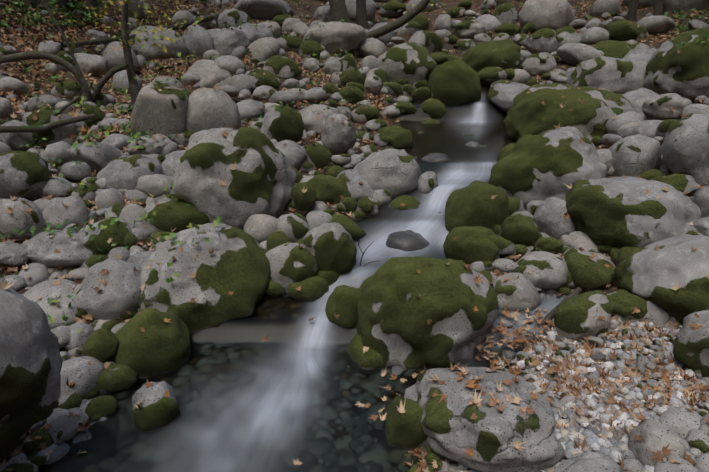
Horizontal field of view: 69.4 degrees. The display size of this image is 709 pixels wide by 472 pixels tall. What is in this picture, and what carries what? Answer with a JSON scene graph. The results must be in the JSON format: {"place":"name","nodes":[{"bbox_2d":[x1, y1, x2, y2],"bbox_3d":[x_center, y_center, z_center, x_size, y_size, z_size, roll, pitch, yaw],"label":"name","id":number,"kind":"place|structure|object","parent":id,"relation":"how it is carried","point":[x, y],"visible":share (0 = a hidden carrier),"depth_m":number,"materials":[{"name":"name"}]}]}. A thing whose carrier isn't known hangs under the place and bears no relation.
{"place":"outdoors","nodes":[
{"label":"outdoors","id":0,"kind":"place"},
{"bbox_2d":[0,0,708,465],"bbox_3d":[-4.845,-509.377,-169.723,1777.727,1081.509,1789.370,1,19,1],"label":"ground","id":1,"kind":"structure","parent":0,"point":[430,16],"depth_m":18.40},
{"bbox_2d":[0,120,34,150],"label":"boulder","id":2,"kind":"object","parent":1,"relation":"on","point":[14,141],"visible":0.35,"depth_m":9.73,"materials":[{"name":"grey stone"}]},
{"bbox_2d":[0,197,43,240],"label":"boulder","id":3,"kind":"object","parent":1,"relation":"on","point":[20,217],"visible":0.73,"depth_m":7.71,"materials":[{"name":"grey stone"}]},
{"bbox_2d":[22,0,37,9],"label":"tree","id":4,"kind":"object","parent":1,"relation":"on","point":[33,3],"visible":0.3,"depth_m":16.29,"materials":[{"name":"brown plant"}]},
{"bbox_2d":[0,277,62,463],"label":"boulder","id":5,"kind":"object","parent":1,"relation":"on","point":[31,360],"visible":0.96,"depth_m":4.10,"materials":[{"name":"grey stone"}]},
{"bbox_2d":[0,51,92,101],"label":"curved stem","id":6,"kind":"object","parent":1,"relation":"on","point":[66,64],"visible":0.73,"depth_m":11.28,"materials":[{"name":"brown plant"}]},
{"bbox_2d":[26,106,76,144],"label":"boulder","id":7,"kind":"object","parent":1,"relation":"on","point":[56,135],"visible":0.52,"depth_m":9.96,"materials":[{"name":"grey stone"}]},
{"bbox_2d":[0,114,95,132],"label":"fallen branch","id":8,"kind":"object","parent":7,"relation":"on","point":[31,129],"visible":1,"depth_m":9.79,"materials":[{"name":"brown wood"}]},
{"bbox_2d":[22,230,92,266],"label":"boulder","id":9,"kind":"object","parent":1,"relation":"on","point":[41,248],"visible":0.58,"depth_m":7.57,"materials":[{"name":"grey stone"}]},
{"bbox_2d":[38,96,79,124],"bbox_3d":[-5.857,-2.501,10.254,0.163,0.503,1.213,4,19,11],"label":"fallen branch","id":10,"kind":"object","parent":1,"relation":"on","point":[67,105],"visible":0.73,"depth_m":10.24,"materials":[{"name":"wood"}]},
{"bbox_2d":[52,0,66,12],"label":"tree","id":11,"kind":"object","parent":1,"relation":"on","point":[61,3],"visible":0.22,"depth_m":17.44,"materials":[{"name":"brown plant"}]},
{"bbox_2d":[42,196,87,230],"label":"boulder","id":12,"kind":"object","parent":1,"relation":"on","point":[55,211],"visible":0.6,"depth_m":8.12,"materials":[{"name":"grey stone"}]},
{"bbox_2d":[41,0,90,91],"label":"thin stem","id":13,"kind":"object","parent":1,"relation":"on","point":[69,48],"visible":1,"depth_m":11.03,"materials":[{"name":"brown plant"}]},
{"bbox_2d":[62,42,82,53],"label":"rock","id":14,"kind":"object","parent":1,"relation":"on","point":[78,49],"visible":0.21,"depth_m":16.22,"materials":[{"name":"grey stone"}]},
{"bbox_2d":[64,322,93,350],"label":"boulder","id":15,"kind":"object","parent":1,"relation":"on","point":[82,335],"visible":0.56,"depth_m":6.41,"materials":[{"name":"grey stone"}]},
{"bbox_2d":[73,428,90,451],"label":"rock","id":16,"kind":"object","parent":1,"relation":"on","point":[85,434],"visible":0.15,"depth_m":5.18,"materials":[{"name":"grey stone"}]},
{"bbox_2d":[85,0,96,17],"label":"tree","id":17,"kind":"object","parent":1,"relation":"on","point":[90,3],"visible":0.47,"depth_m":17.79,"materials":[{"name":"brown plant"}]},
{"bbox_2d":[80,104,103,129],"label":"boulder","id":18,"kind":"object","parent":1,"relation":"on","point":[88,109],"visible":0.5,"depth_m":10.68,"materials":[{"name":"green plant"}]},
{"bbox_2d":[85,29,109,44],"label":"boulder","id":19,"kind":"object","parent":1,"relation":"on","point":[96,34],"visible":0.46,"depth_m":17.51,"materials":[{"name":"grey stone"}]},
{"bbox_2d":[83,329,118,362],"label":"boulder","id":20,"kind":"object","parent":1,"relation":"on","point":[101,345],"visible":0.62,"depth_m":6.07,"materials":[{"name":"green plant"}]},
{"bbox_2d":[73,258,141,319],"bbox_3d":[-3.411,0.802,7.256,0.968,0.955,0.918,1,19,1],"label":"boulder","id":21,"kind":"object","parent":1,"relation":"on","point":[117,294],"visible":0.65,"depth_m":6.93,"materials":[{"name":"grey stone"}]},
{"bbox_2d":[92,63,128,102],"bbox_3d":[-5.588,-3.378,11.582,1.103,1.015,0.143,1,19,1],"label":"curved stem","id":22,"kind":"object","parent":1,"relation":"on","point":[103,81],"visible":0.83,"depth_m":11.49,"materials":[{"name":"brown plant"}]},
{"bbox_2d":[96,154,162,189],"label":"boulder","id":23,"kind":"object","parent":1,"relation":"on","point":[123,172],"visible":0.65,"depth_m":9.12,"materials":[{"name":"grey stone"}]},
{"bbox_2d":[121,0,138,110],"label":"tree","id":24,"kind":"object","parent":1,"relation":"on","point":[133,83],"visible":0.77,"depth_m":11.50,"materials":[{"name":"brown plant"}]},
{"bbox_2d":[61,13,218,47],"bbox_3d":[-7.461,-7.919,19.420,0.497,1.652,8.759,6,20,17],"label":"fallen log","id":25,"kind":"object","parent":1,"relation":"on","point":[132,36],"visible":0.69,"depth_m":17.67,"materials":[{"name":"brown wood"}]},
{"bbox_2d":[126,134,171,154],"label":"boulder","id":26,"kind":"object","parent":1,"relation":"on","point":[161,144],"visible":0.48,"depth_m":10.28,"materials":[{"name":"grey stone"}]},
{"bbox_2d":[114,308,190,377],"bbox_3d":[-2.585,1.478,6.583,0.938,1.136,1.019,1,19,1],"label":"boulder","id":27,"kind":"object","parent":1,"relation":"on","point":[159,345],"visible":0.75,"depth_m":6.24,"materials":[{"name":"green plant"}]},
{"bbox_2d":[132,381,179,430],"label":"boulder","id":28,"kind":"object","parent":1,"relation":"on","point":[158,409],"visible":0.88,"depth_m":5.31,"materials":[{"name":"green plant"}]},
{"bbox_2d":[130,82,187,135],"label":"boulder","id":29,"kind":"object","parent":1,"relation":"on","point":[163,111],"visible":0.79,"depth_m":10.55,"materials":[{"name":"grey stone"}]},
{"bbox_2d":[172,10,198,29],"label":"boulder","id":30,"kind":"object","parent":1,"relation":"on","point":[181,15],"visible":0.35,"depth_m":21.13,"materials":[{"name":"grey stone"}]},
{"bbox_2d":[137,223,270,332],"bbox_3d":[-2.220,0.811,7.903,1.995,1.936,2.253,1,19,1],"label":"boulder","id":31,"kind":"object","parent":1,"relation":"on","point":[236,262],"visible":0.71,"depth_m":7.18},
{"bbox_2d":[187,59,231,87],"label":"boulder","id":32,"kind":"object","parent":1,"relation":"on","point":[210,73],"visible":0.29,"depth_m":18.18,"materials":[{"name":"grey stone"}]},
{"bbox_2d":[185,88,240,132],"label":"boulder","id":33,"kind":"object","parent":1,"relation":"on","point":[209,108],"visible":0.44,"depth_m":10.90,"materials":[{"name":"grey stone"}]},
{"bbox_2d":[214,76,231,88],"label":"rock","id":34,"kind":"object","parent":1,"relation":"on","point":[226,81],"visible":0.06,"depth_m":18.15,"materials":[{"name":"grey stone"}]},
{"bbox_2d":[206,27,249,55],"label":"boulder","id":35,"kind":"object","parent":1,"relation":"on","point":[227,41],"visible":0.4,"depth_m":20.36,"materials":[{"name":"grey stone"}]},
{"bbox_2d":[170,127,296,228],"bbox_3d":[-2.235,-0.798,9.397,2.233,2.371,2.017,1,19,1],"label":"boulder","id":36,"kind":"object","parent":1,"relation":"on","point":[261,178],"visible":0.6,"depth_m":8.58,"materials":[{"name":"grey stone"}]},
{"bbox_2d":[216,8,250,28],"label":"boulder","id":37,"kind":"object","parent":1,"relation":"on","point":[232,17],"visible":0.58,"depth_m":22.62,"materials":[{"name":"grey stone"}]},
{"bbox_2d":[245,69,279,91],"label":"boulder","id":38,"kind":"object","parent":1,"relation":"on","point":[257,77],"visible":0.44,"depth_m":18.26,"materials":[{"name":"green plant"}]},
{"bbox_2d":[252,85,277,101],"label":"boulder","id":39,"kind":"object","parent":1,"relation":"on","point":[262,93],"visible":0.56,"depth_m":17.17,"materials":[{"name":"grey stone"}]},
{"bbox_2d":[263,21,281,38],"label":"boulder","id":40,"kind":"object","parent":1,"relation":"on","point":[274,27],"visible":0.44,"depth_m":22.83,"materials":[{"name":"grey stone"}]},
{"bbox_2d":[260,105,303,142],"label":"boulder","id":41,"kind":"object","parent":1,"relation":"on","point":[285,123],"visible":0.67,"depth_m":11.93,"materials":[{"name":"green plant"}]},
{"bbox_2d":[263,55,300,79],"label":"boulder","id":42,"kind":"object","parent":1,"relation":"on","point":[285,67],"visible":0.65,"depth_m":19.23,"materials":[{"name":"green plant"}]},
{"bbox_2d":[282,18,301,32],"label":"boulder","id":43,"kind":"object","parent":1,"relation":"on","point":[288,24],"visible":0.52,"depth_m":24.32,"materials":[{"name":"grey stone"}]},
{"bbox_2d":[291,182,315,211],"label":"boulder","id":44,"kind":"object","parent":1,"relation":"on","point":[302,201],"visible":0.92,"depth_m":8.93,"materials":[{"name":"green plant"}]},
{"bbox_2d":[298,40,322,59],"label":"boulder","id":45,"kind":"object","parent":1,"relation":"on","point":[308,48],"visible":0.67,"depth_m":21.20,"materials":[{"name":"green plant"}]},
{"bbox_2d":[302,58,319,72],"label":"rock","id":46,"kind":"object","parent":1,"relation":"on","point":[312,65],"visible":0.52,"depth_m":20.52,"materials":[{"name":"grey stone"}]},
{"bbox_2d":[39,78,584,471],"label":"water stream","id":47,"kind":"structure","parent":1,"relation":"on","point":[298,385],"depth_m":6.08,"materials":[{"name":"liquid"}]},
{"bbox_2d":[313,6,331,21],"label":"boulder","id":48,"kind":"object","parent":1,"relation":"on","point":[322,13],"visible":0.58,"depth_m":27.63,"materials":[{"name":"grey stone"}]},
{"bbox_2d":[308,174,350,204],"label":"boulder","id":49,"kind":"object","parent":1,"relation":"on","point":[329,189],"visible":0.54,"depth_m":9.77,"materials":[{"name":"green plant"}]},
{"bbox_2d":[303,223,356,274],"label":"boulder","id":50,"kind":"object","parent":1,"relation":"on","point":[330,246],"visible":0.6,"depth_m":7.71,"materials":[{"name":"green plant"}]},
{"bbox_2d":[322,57,342,75],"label":"boulder","id":51,"kind":"object","parent":1,"relation":"on","point":[331,64],"visible":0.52,"depth_m":20.48,"materials":[{"name":"grey stone"}]},
{"bbox_2d":[321,114,355,154],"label":"boulder","id":52,"kind":"object","parent":1,"relation":"on","point":[338,136],"visible":0.94,"depth_m":11.52,"materials":[{"name":"grey stone"}]},
{"bbox_2d":[329,0,349,22],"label":"tree","id":53,"kind":"object","parent":1,"relation":"on","point":[338,9],"visible":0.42,"depth_m":23.83,"materials":[{"name":"brown plant"}]},
{"bbox_2d":[325,285,360,328],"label":"boulder","id":54,"kind":"object","parent":1,"relation":"on","point":[342,301],"visible":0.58,"depth_m":6.98,"materials":[{"name":"green plant"}]},
{"bbox_2d":[339,86,364,103],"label":"boulder","id":55,"kind":"object","parent":1,"relation":"on","point":[355,94],"visible":0.54,"depth_m":18.45,"materials":[{"name":"green plant"}]},
{"bbox_2d":[339,69,364,86],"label":"boulder","id":56,"kind":"object","parent":1,"relation":"on","point":[350,75],"visible":0.62,"depth_m":19.08,"materials":[{"name":"green plant"}]},
{"bbox_2d":[0,0,708,471],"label":"rocks","id":57,"kind":"object","parent":1,"relation":"on","point":[682,432],"visible":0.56,"depth_m":8.85,"materials":[{"name":"grey stone"}]},
{"bbox_2d":[373,0,400,2],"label":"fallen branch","id":58,"kind":"object","parent":57,"relation":"on","point":[383,1],"visible":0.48,"depth_m":32.65,"materials":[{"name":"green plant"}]},
{"bbox_2d":[0,0,708,471],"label":"fallen leaves","id":59,"kind":"object","parent":1,"relation":"on","point":[628,372],"visible":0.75,"depth_m":6.55,"materials":[{"name":"orange plant"}]},
{"bbox_2d":[0,0,708,471],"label":"gravel pebbles","id":60,"kind":"object","parent":1,"relation":"on","point":[592,436],"visible":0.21,"depth_m":5.45,"materials":[{"name":"grey gravel"}]},
{"bbox_2d":[0,0,708,332],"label":"foliage","id":61,"kind":"object","parent":1,"relation":"on","point":[137,134],"visible":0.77,"depth_m":11.62,"materials":[{"name":"green plant"}]},
{"bbox_2d":[356,0,368,29],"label":"tree","id":62,"kind":"object","parent":1,"relation":"on","point":[361,16],"visible":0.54,"depth_m":25.78,"materials":[{"name":"brown plant"}]},
{"bbox_2d":[346,333,384,369],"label":"boulder","id":63,"kind":"object","parent":1,"relation":"on","point":[371,359],"visible":0.19,"depth_m":6.40,"materials":[{"name":"green plant"}]},
{"bbox_2d":[355,196,380,215],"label":"boulder","id":64,"kind":"object","parent":1,"relation":"on","point":[368,206],"visible":0.6,"depth_m":9.47,"materials":[{"name":"green plant"}]},
{"bbox_2d":[364,75,382,94],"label":"boulder","id":65,"kind":"object","parent":1,"relation":"on","point":[373,84],"visible":0.96,"depth_m":18.58,"materials":[{"name":"grey stone"}]},
{"bbox_2d":[354,148,420,196],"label":"boulder","id":66,"kind":"object","parent":1,"relation":"on","point":[395,172],"visible":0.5,"depth_m":10.07,"materials":[{"name":"grey stone"}]},
{"bbox_2d":[375,3,402,14],"bbox_3d":[1.836,-13.972,31.384,2.673,0.883,0.597,12,22,31],"label":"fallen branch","id":67,"kind":"object","parent":1,"relation":"on","point":[399,11],"visible":0.29,"depth_m":30.91,"materials":[{"name":"wood"}]},
{"bbox_2d":[374,125,412,148],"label":"boulder","id":68,"kind":"object","parent":1,"relation":"on","point":[400,137],"visible":0.62,"depth_m":12.95,"materials":[{"name":"green plant"}]},
{"bbox_2d":[365,0,429,38],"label":"leaning limb","id":69,"kind":"object","parent":1,"relation":"on","point":[407,17],"visible":0.85,"depth_m":24.55,"materials":[{"name":"brown plant"}]},
{"bbox_2d":[388,195,420,210],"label":"boulder","id":70,"kind":"object","parent":1,"relation":"on","point":[410,202],"visible":0.21,"depth_m":9.88,"materials":[{"name":"green plant"}]},
{"bbox_2d":[393,101,416,114],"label":"mossy rock","id":71,"kind":"object","parent":1,"relation":"on","point":[406,108],"visible":0.4,"depth_m":18.52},
{"bbox_2d":[377,42,437,85],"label":"boulder","id":72,"kind":"object","parent":1,"relation":"on","point":[412,63],"visible":0.62,"depth_m":20.42,"materials":[{"name":"grey stone"}]},
{"bbox_2d":[386,230,429,250],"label":"boulder","id":73,"kind":"object","parent":1,"relation":"on","point":[408,240],"visible":0.46,"depth_m":8.65,"materials":[{"name":"grey stone"}]},
{"bbox_2d":[356,256,499,370],"bbox_3d":[0.969,1.125,7.006,1.880,1.814,1.783,1,19,1],"label":"boulder","id":74,"kind":"object","parent":1,"relation":"on","point":[395,314],"visible":0.75,"depth_m":6.29,"materials":[{"name":"green plant"}]},
{"bbox_2d":[417,171,438,193],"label":"boulder","id":75,"kind":"object","parent":1,"relation":"on","point":[427,182],"visible":0.44,"depth_m":10.21,"materials":[{"name":"grey stone"}]},
{"bbox_2d":[420,98,446,118],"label":"boulder","id":76,"kind":"object","parent":1,"relation":"on","point":[433,108],"visible":0.6,"depth_m":18.52,"materials":[{"name":"green plant"}]},
{"bbox_2d":[421,153,450,162],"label":"rock","id":77,"kind":"object","parent":1,"relation":"on","point":[437,157],"visible":0.35,"depth_m":11.40,"materials":[{"name":"grey stone"}]},
{"bbox_2d":[433,14,451,30],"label":"boulder","id":78,"kind":"object","parent":1,"relation":"on","point":[443,21],"visible":0.65,"depth_m":28.11,"materials":[{"name":"grey stone"}]},
{"bbox_2d":[427,60,480,104],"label":"boulder","id":79,"kind":"object","parent":1,"relation":"on","point":[455,82],"visible":0.67,"depth_m":18.63,"materials":[{"name":"green plant"}]},
{"bbox_2d":[453,20,485,38],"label":"boulder","id":80,"kind":"object","parent":1,"relation":"on","point":[466,29],"visible":0.75,"depth_m":26.45,"materials":[{"name":"grey stone"}]},
{"bbox_2d":[443,226,499,267],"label":"boulder","id":81,"kind":"object","parent":1,"relation":"on","point":[468,245],"visible":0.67,"depth_m":7.88,"materials":[{"name":"green plant"}]},
{"bbox_2d":[445,180,508,231],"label":"boulder","id":82,"kind":"object","parent":1,"relation":"on","point":[473,204],"visible":0.69,"depth_m":8.74,"materials":[{"name":"green plant"}]},
{"bbox_2d":[404,366,564,471],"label":"boulder","id":83,"kind":"object","parent":1,"relation":"on","point":[489,436],"visible":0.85,"depth_m":4.60,"materials":[{"name":"grey stone"}]},
{"bbox_2d":[480,0,496,9],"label":"boulder","id":84,"kind":"object","parent":1,"relation":"on","point":[490,4],"visible":0.71,"depth_m":32.74,"materials":[{"name":"grey stone"}]},
{"bbox_2d":[462,39,522,72],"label":"boulder","id":85,"kind":"object","parent":1,"relation":"on","point":[505,54],"visible":0.6,"depth_m":20.86,"materials":[{"name":"green plant"}]},
{"bbox_2d":[496,23,520,35],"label":"mossy rock","id":86,"kind":"object","parent":1,"relation":"on","point":[510,29],"visible":0.58,"depth_m":27.20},
{"bbox_2d":[495,272,541,311],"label":"boulder","id":87,"kind":"object","parent":1,"relation":"on","point":[520,293],"visible":0.79,"depth_m":7.28,"materials":[{"name":"grey stone"}]},
{"bbox_2d":[500,213,539,246],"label":"boulder","id":88,"kind":"object","parent":1,"relation":"on","point":[519,228],"visible":0.67,"depth_m":8.34,"materials":[{"name":"green plant"}]},
{"bbox_2d":[522,52,556,75],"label":"boulder","id":89,"kind":"object","parent":1,"relation":"on","point":[539,64],"visible":0.75,"depth_m":20.78,"materials":[{"name":"grey stone"}]},
{"bbox_2d":[525,28,557,53],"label":"boulder","id":90,"kind":"object","parent":1,"relation":"on","point":[542,40],"visible":0.71,"depth_m":23.43,"materials":[{"name":"grey stone"}]},
{"bbox_2d":[517,251,567,289],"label":"boulder","id":91,"kind":"object","parent":1,"relation":"on","point":[549,270],"visible":0.81,"depth_m":7.55,"materials":[{"name":"grey stone"}]},
{"bbox_2d":[488,127,606,206],"bbox_3d":[3.885,-1.023,10.096,2.198,2.225,2.047,10,21,26],"label":"boulder","id":92,"kind":"object","parent":1,"relation":"on","point":[543,166],"visible":0.56,"depth_m":9.32,"materials":[{"name":"green plant"}]},
{"bbox_2d":[533,237,562,253],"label":"boulder","id":93,"kind":"object","parent":1,"relation":"on","point":[550,244],"visible":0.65,"depth_m":8.14,"materials":[{"name":"green plant"}]},
{"bbox_2d":[541,287,582,324],"bbox_3d":[3.092,0.842,7.337,1.493,0.533,0.164,-14,24,-36],"label":"log","id":94,"kind":"object","parent":1,"relation":"on","point":[576,291],"visible":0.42,"depth_m":7.22,"materials":[{"name":"wood"}]},
{"bbox_2d":[503,83,636,141],"bbox_3d":[6.054,-3.163,14.530,3.663,2.241,3.777,1,19,1],"label":"boulder","id":95,"kind":"object","parent":1,"relation":"on","point":[591,115],"visible":0.58,"depth_m":13.28,"materials":[{"name":"green plant"}]},
{"bbox_2d":[566,56,647,93],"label":"boulder","id":96,"kind":"object","parent":1,"relation":"on","point":[617,75],"visible":0.52,"depth_m":17.99,"materials":[{"name":"grey stone"}]},
{"bbox_2d":[591,40,639,58],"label":"boulder","id":97,"kind":"object","parent":1,"relation":"on","point":[617,49],"visible":0.19,"depth_m":21.69,"materials":[{"name":"green plant"}]},
{"bbox_2d":[604,19,646,40],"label":"boulder","id":98,"kind":"object","parent":1,"relation":"on","point":[622,30],"visible":0.5,"depth_m":22.70,"materials":[{"name":"green plant"}]},
{"bbox_2d":[626,0,637,20],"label":"tree","id":99,"kind":"object","parent":1,"relation":"on","point":[632,12],"visible":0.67,"depth_m":25.59,"materials":[{"name":"brown plant"}]},
{"bbox_2d":[565,177,700,247],"bbox_3d":[4.539,-0.174,8.399,2.056,1.549,1.921,1,19,1],"label":"boulder","id":100,"kind":"object","parent":1,"relation":"on","point":[619,212],"visible":0.75,"depth_m":7.79,"materials":[{"name":"grey stone"}]},
{"bbox_2d":[609,134,661,176],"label":"boulder","id":101,"kind":"object","parent":1,"relation":"on","point":[637,155],"visible":0.6,"depth_m":9.87,"materials":[{"name":"grey stone"}]},
{"bbox_2d":[616,120,662,137],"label":"boulder","id":102,"kind":"object","parent":1,"relation":"on","point":[648,128],"visible":0.33,"depth_m":11.67,"materials":[{"name":"grey stone"}]},
{"bbox_2d":[653,0,662,15],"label":"tree","id":103,"kind":"object","parent":1,"relation":"on","point":[658,8],"visible":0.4,"depth_m":23.14,"materials":[{"name":"brown plant"}]},
{"bbox_2d":[612,234,708,325],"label":"boulder","id":104,"kind":"object","parent":1,"relation":"on","point":[649,272],"visible":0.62,"depth_m":6.48,"materials":[{"name":"grey stone"}]},
{"bbox_2d":[642,93,691,120],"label":"boulder","id":105,"kind":"object","parent":1,"relation":"on","point":[658,107],"visible":0.56,"depth_m":13.13,"materials":[{"name":"grey stone"}]},
{"bbox_2d":[643,28,708,102],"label":"boulder","id":106,"kind":"object","parent":1,"relation":"on","point":[684,72],"visible":0.69,"depth_m":16.31,"materials":[{"name":"green plant"}]},
{"bbox_2d":[661,113,708,185],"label":"boulder","id":107,"kind":"object","parent":1,"relation":"on","point":[685,148],"visible":0.69,"depth_m":9.06,"materials":[{"name":"grey stone"}]},
{"bbox_2d":[673,310,708,376],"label":"boulder","id":108,"kind":"object","parent":1,"relation":"on","point":[690,349],"visible":0.83,"depth_m":5.50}
]}

